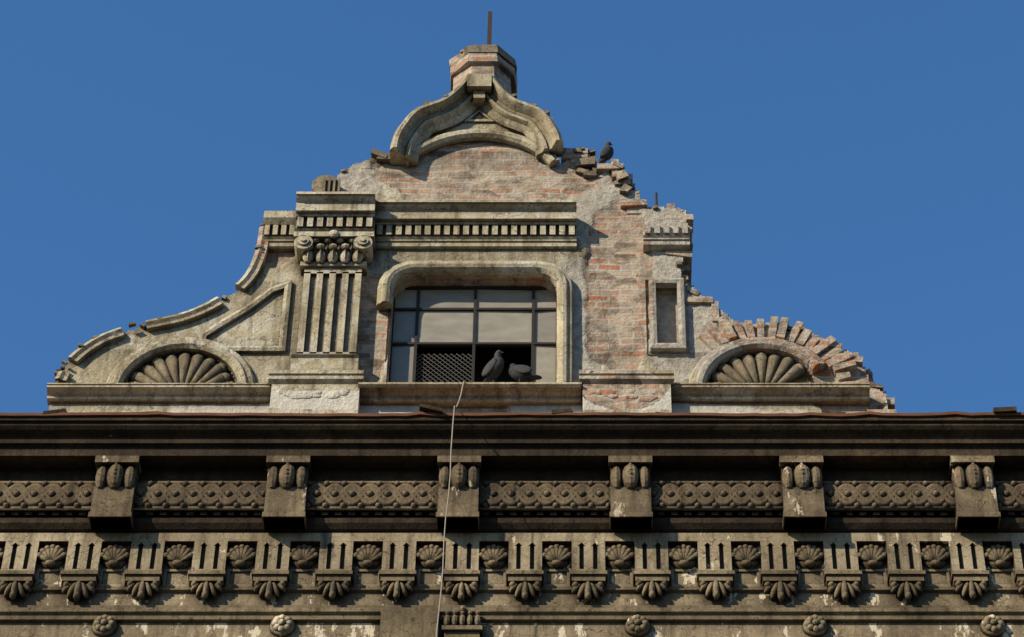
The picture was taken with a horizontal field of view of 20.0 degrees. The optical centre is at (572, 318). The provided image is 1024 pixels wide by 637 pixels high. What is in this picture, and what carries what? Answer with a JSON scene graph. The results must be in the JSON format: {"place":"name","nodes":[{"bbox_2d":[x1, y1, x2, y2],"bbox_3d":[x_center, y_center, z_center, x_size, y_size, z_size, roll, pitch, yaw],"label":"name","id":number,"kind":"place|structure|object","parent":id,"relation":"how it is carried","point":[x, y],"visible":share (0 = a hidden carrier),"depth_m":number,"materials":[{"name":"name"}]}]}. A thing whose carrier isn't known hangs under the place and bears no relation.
{"place":"outdoors","nodes":[
{"label":"outdoors","id":0,"kind":"place"},
{"bbox_2d":[128,261,886,399],"bbox_3d":[-0.880,-0.271,26.088,7.160,4.677,0.390,0,-45,0],"label":"brick gable","id":1,"kind":"object","parent":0,"point":[400,288],"visible":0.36,"depth_m":25.88,"materials":[{"name":"beige stone"}]},
{"bbox_2d":[0,570,1023,586],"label":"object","id":2,"kind":"object","parent":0,"point":[455,577],"visible":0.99,"depth_m":23.24,"materials":[{"name":"beige stone"}]},
{"bbox_2d":[0,0,1023,412],"label":"sky","id":3,"kind":"structure","parent":0,"point":[851,171],"materials":[{"name":"blue"}]},
{"label":"ground","id":4,"kind":"structure","parent":0,"visible":0},
{"bbox_3d":[-0.360,11.872,22.323,15.000,17.980,11.640,0,-45,0],"label":"building body","id":5,"kind":"object","parent":4,"relation":"on","visible":0},
{"bbox_2d":[0,546,1023,636],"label":"facade wall","id":6,"kind":"structure","parent":5,"relation":"attached to","point":[510,630],"depth_m":23.18,"materials":[{"name":"beige stone"}]},
{"bbox_2d":[379,605,482,636],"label":"pilaster","id":7,"kind":"object","parent":6,"relation":"attached to","point":[408,623],"visible":1,"depth_m":22.93,"materials":[{"name":"beige stone"}]},
{"bbox_2d":[0,533,1023,586],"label":"frieze slit blocks","id":8,"kind":"structure","parent":6,"relation":"attached to","point":[210,551],"depth_m":23.51,"materials":[{"name":"beige stone"}]},
{"bbox_2d":[0,587,1023,622],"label":"frieze mouldings","id":9,"kind":"object","parent":6,"relation":"attached to","point":[515,613],"visible":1,"depth_m":23.04,"materials":[{"name":"beige stone"}]},
{"bbox_2d":[0,417,1023,532],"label":"cornice","id":10,"kind":"structure","parent":6,"relation":"on","point":[504,448],"depth_m":23.96,"materials":[{"name":"brown stone"}]},
{"bbox_2d":[54,93,883,390],"bbox_3d":[-0.857,-0.674,26.269,7.216,4.011,0.613,0,-45,0],"label":"gable crumble","id":11,"kind":"object","parent":10,"relation":"on","point":[622,180],"visible":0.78,"depth_m":26.77,"materials":[{"name":"beige stone"}]},
{"bbox_2d":[55,226,291,382],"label":"molding","id":12,"kind":"structure","parent":11,"relation":"attached to","point":[244,283],"depth_m":25.38,"materials":[{"name":"beige stone"}]},
{"bbox_2d":[262,192,576,251],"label":"entablature","id":13,"kind":"structure","parent":11,"relation":"attached to","point":[471,224],"depth_m":26.16,"materials":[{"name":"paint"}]},
{"bbox_2d":[312,175,340,191],"bbox_3d":[-2.258,-1.097,26.708,0.265,0.260,0.420,0,-45,0],"label":"fragment","id":14,"kind":"object","parent":13,"relation":"on","point":[326,183],"visible":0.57,"depth_m":26.56,"materials":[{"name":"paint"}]},
{"bbox_2d":[436,381,464,636],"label":"cable","id":15,"kind":"object","parent":11,"relation":"hanging from","point":[446,508],"visible":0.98,"depth_m":23.07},
{"bbox_2d":[47,382,869,407],"bbox_3d":[-0.970,0.687,24.783,7.020,0.169,0.380,0,-45,0],"label":"base ledge","id":16,"kind":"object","parent":11,"relation":"attached to","point":[478,394],"depth_m":24.71,"materials":[{"name":"beige stone"}]},
{"bbox_2d":[106,337,826,382],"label":"side arch mouldings","id":17,"kind":"object","parent":11,"relation":"attached to","point":[704,369],"visible":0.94,"depth_m":25.07,"materials":[{"name":"beige stone"}]},
{"bbox_2d":[49,113,887,412],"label":"gable wall","id":18,"kind":"structure","parent":11,"relation":"attached to","point":[609,267],"depth_m":25.71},
{"bbox_2d":[385,277,554,375],"bbox_3d":[-0.860,0.295,25.486,1.520,1.520,0.460,0,-45,0],"label":"window reveal","id":19,"kind":"object","parent":11,"relation":"attached to","point":[474,278],"depth_m":25.87,"materials":[{"name":"grey stone"}]},
{"bbox_2d":[390,345,413,381],"bbox_3d":[-1.481,0.479,25.189,0.193,0.678,0.001,-2,-45,2],"label":"pane","id":20,"kind":"object","parent":19,"relation":"attached to","point":[402,365],"visible":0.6,"depth_m":25.27,"materials":[{"name":"blue glass"}]},
{"bbox_2d":[393,311,415,341],"bbox_3d":[-1.481,0.079,25.589,0.193,0.408,0.011,0,-45,0],"label":"pane","id":21,"kind":"object","parent":19,"relation":"attached to","point":[404,327],"visible":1,"depth_m":25.59,"materials":[{"name":"blue glass"}]},
{"bbox_2d":[395,290,416,307],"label":"pane","id":22,"kind":"object","parent":19,"relation":"attached to","point":[406,299],"visible":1,"depth_m":25.84,"materials":[{"name":"grey glass"}]},
{"bbox_2d":[416,354,471,381],"bbox_3d":[-1.117,0.525,25.186,0.495,0.614,0.006,0,-45,0],"label":"lattice grille","id":23,"kind":"object","parent":19,"relation":"attached to","point":[443,367],"visible":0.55,"depth_m":25.27,"materials":[{"name":"grey metal"}]},
{"bbox_2d":[417,311,472,341],"bbox_3d":[-1.117,0.079,25.589,0.487,0.408,0.009,0,-45,0],"label":"pane","id":24,"kind":"object","parent":19,"relation":"attached to","point":[445,326],"visible":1,"depth_m":25.59,"materials":[{"name":"grey glass"}]},
{"bbox_2d":[419,290,473,307],"bbox_3d":[-1.117,-0.175,25.843,0.487,0.268,0.005,0,-45,0],"label":"pane","id":25,"kind":"object","parent":19,"relation":"attached to","point":[446,298],"visible":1,"depth_m":25.84,"materials":[{"name":"grey glass"}]},
{"bbox_2d":[389,286,556,381],"bbox_3d":[-0.860,0.228,25.439,1.486,1.432,0.042,0,-45,0],"label":"window frame","id":26,"kind":"object","parent":19,"relation":"attached to","point":[473,344],"visible":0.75,"depth_m":25.60,"materials":[{"name":"grey metal"}]},
{"bbox_2d":[476,311,531,341],"bbox_3d":[-0.603,0.079,25.589,0.493,0.408,0.006,0,-45,0],"label":"pane","id":27,"kind":"object","parent":19,"relation":"attached to","point":[503,326],"visible":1,"depth_m":25.60,"materials":[{"name":"grey glass"}]},
{"bbox_2d":[477,290,531,307],"bbox_3d":[-0.603,-0.175,25.843,0.493,0.268,0.005,1,-45,-1],"label":"pane","id":28,"kind":"object","parent":19,"relation":"attached to","point":[504,298],"visible":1,"depth_m":25.84,"materials":[{"name":"grey glass"}]},
{"bbox_2d":[534,346,555,381],"bbox_3d":[-0.237,0.479,25.189,0.191,0.678,0.001,2,-45,-2],"label":"pane","id":29,"kind":"object","parent":19,"relation":"attached to","point":[545,363],"visible":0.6,"depth_m":25.28,"materials":[{"name":"grey glass"}]},
{"bbox_2d":[534,311,555,341],"bbox_3d":[-0.237,0.079,25.589,0.191,0.408,0.001,-2,-45,2],"label":"pane","id":30,"kind":"object","parent":19,"relation":"attached to","point":[545,326],"visible":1,"depth_m":25.59,"materials":[{"name":"grey glass"}]},
{"bbox_2d":[535,290,555,307],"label":"pane","id":31,"kind":"object","parent":19,"relation":"attached to","point":[545,298],"visible":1,"depth_m":25.83,"materials":[{"name":"grey glass"}]},
{"bbox_2d":[128,352,812,382],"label":"arch shells","id":32,"kind":"object","parent":11,"relation":"attached to","point":[758,367],"visible":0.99,"depth_m":25.00,"materials":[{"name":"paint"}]},
{"bbox_2d":[268,370,673,412],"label":"pedestals","id":33,"kind":"object","parent":11,"relation":"attached to","point":[338,391],"visible":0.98,"depth_m":24.64,"materials":[{"name":"beige stone"}]},
{"bbox_2d":[290,230,374,369],"bbox_3d":[-2.130,-0.104,25.401,0.720,1.712,0.285,0,-45,0],"label":"pilaster","id":34,"kind":"object","parent":33,"relation":"on","point":[333,266],"visible":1,"depth_m":25.55,"materials":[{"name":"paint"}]},
{"bbox_2d":[415,347,530,381],"bbox_3d":[-0.860,1.393,26.495,2.600,2.300,2.560,0,-45,0],"label":"dark window opening","id":35,"kind":"object","parent":11,"relation":"attached to","point":[484,356],"visible":0.08,"depth_m":25.70,"materials":[{"name":"black"}]},
{"bbox_2d":[376,260,572,381],"bbox_3d":[-0.860,0.067,25.332,1.730,1.625,0.120,0,-45,0],"label":"window surround","id":36,"kind":"object","parent":11,"relation":"attached to","point":[553,274],"visible":1,"depth_m":25.77,"materials":[{"name":"beige stone"}]},
{"bbox_2d":[390,74,562,167],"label":"curved pediment molding","id":37,"kind":"structure","parent":11,"relation":"attached to","point":[420,130],"depth_m":27.15,"materials":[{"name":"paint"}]},
{"bbox_2d":[449,53,516,103],"bbox_3d":[-0.862,-2.126,27.865,0.658,0.814,0.630,0,-45,0],"label":"pedestal","id":38,"kind":"object","parent":11,"relation":"on","point":[499,68],"visible":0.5,"depth_m":27.81,"materials":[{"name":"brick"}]},
{"bbox_2d":[449,44,516,76],"bbox_3d":[-0.860,-2.379,28.128,0.653,0.151,0.675,0,-45,0],"label":"cap","id":39,"kind":"object","parent":38,"relation":"on","point":[501,53],"visible":0.29,"depth_m":27.90,"materials":[{"name":"beige stone"}]},
{"bbox_2d":[482,350,503,381],"bbox_3d":[-0.682,0.448,24.879,0.211,0.428,0.140,-18,-48,17],"label":"pigeon","id":40,"kind":"object","parent":11,"relation":"on","point":[493,369],"depth_m":24.83,"materials":[{"name":"grey"}]},
{"bbox_2d":[507,363,541,381],"bbox_3d":[-0.407,0.469,24.800,0.318,0.290,0.140,-14,-47,14],"label":"pigeon","id":41,"kind":"object","parent":11,"relation":"on","point":[519,373],"depth_m":24.75,"materials":[{"name":"grey"}]},
{"bbox_2d":[487,11,657,205],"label":"iron rods","id":42,"kind":"object","parent":11,"relation":"attached to","point":[489,32],"visible":0.28,"depth_m":28.54,"materials":[{"name":"brown metal"}]},
{"bbox_2d":[598,141,613,162],"bbox_3d":[0.314,-1.530,27.125,0.152,0.376,0.119,7,-45,-7],"label":"pigeon","id":43,"kind":"object","parent":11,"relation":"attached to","point":[607,152],"visible":1,"depth_m":27.09,"materials":[{"name":"grey"}]},
{"bbox_2d":[643,223,689,251],"bbox_3d":[0.850,-0.732,26.131,0.420,0.247,0.140,0,-45,0],"label":"broken cornice fragment","id":44,"kind":"object","parent":11,"relation":"attached to","point":[664,237],"visible":1,"depth_m":26.07,"materials":[{"name":"beige stone"}]},
{"bbox_2d":[648,278,685,351],"bbox_3d":[0.835,-0.032,25.459,0.310,0.870,0.080,0,-45,0],"label":"niche frame","id":45,"kind":"object","parent":11,"relation":"attached to","point":[654,284],"visible":1,"depth_m":25.42,"materials":[{"name":"beige stone"}]},
{"bbox_2d":[645,280,689,355],"bbox_3d":[0.835,0.025,25.516,0.370,0.930,0.120,0,-45,0],"label":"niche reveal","id":46,"kind":"object","parent":11,"relation":"attached to","point":[685,281],"visible":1,"depth_m":25.17,"materials":[{"name":"beige stone"}]},
{"bbox_2d":[656,285,693,342],"bbox_3d":[0.865,0.081,25.587,0.450,0.970,0.100,0,-45,0],"label":"niche recess","id":47,"kind":"object","parent":11,"relation":"attached to","point":[666,316],"visible":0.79,"depth_m":25.60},
{"bbox_2d":[561,148,896,412],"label":"gable loose bricks","id":48,"kind":"object","parent":11,"relation":"on","point":[629,205],"visible":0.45,"depth_m":26.06,"materials":[{"name":"brown brick"}]},
{"bbox_2d":[698,315,858,382],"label":"arch voussoirs","id":49,"kind":"object","parent":11,"relation":"attached to","point":[841,367],"visible":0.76,"depth_m":25.25,"materials":[{"name":"brick"}]},
{"bbox_2d":[0,481,1023,514],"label":"ornamental frieze panel","id":50,"kind":"object","parent":10,"relation":"attached to","point":[504,497],"visible":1,"depth_m":23.73,"materials":[{"name":"beige stone"}]},
{"bbox_2d":[0,411,1023,417],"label":"flashing","id":51,"kind":"object","parent":10,"relation":"on","point":[534,414],"visible":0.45,"depth_m":24.00,"materials":[{"name":"brown metal"}]},
{"bbox_2d":[43,403,1016,414],"bbox_3d":[-0.645,0.800,24.058,14.061,0.106,0.187,0,-45,0],"label":"roof debris","id":52,"kind":"object","parent":10,"relation":"on","point":[439,410],"visible":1,"depth_m":24.01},
{"bbox_2d":[88,456,1000,528],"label":"cornice consoles","id":53,"kind":"object","parent":10,"relation":"attached to","point":[117,479],"visible":0.99,"depth_m":23.68,"materials":[{"name":"beige stone"}]},
{"bbox_2d":[0,544,1023,601],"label":"frieze shells","id":54,"kind":"object","parent":6,"relation":"attached to","point":[556,556],"visible":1,"depth_m":23.40},
{"bbox_2d":[92,614,1005,636],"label":"rosettes","id":55,"kind":"object","parent":6,"relation":"attached to","point":[637,625],"visible":1,"depth_m":22.94,"materials":[{"name":"beige stone"}]}
]}

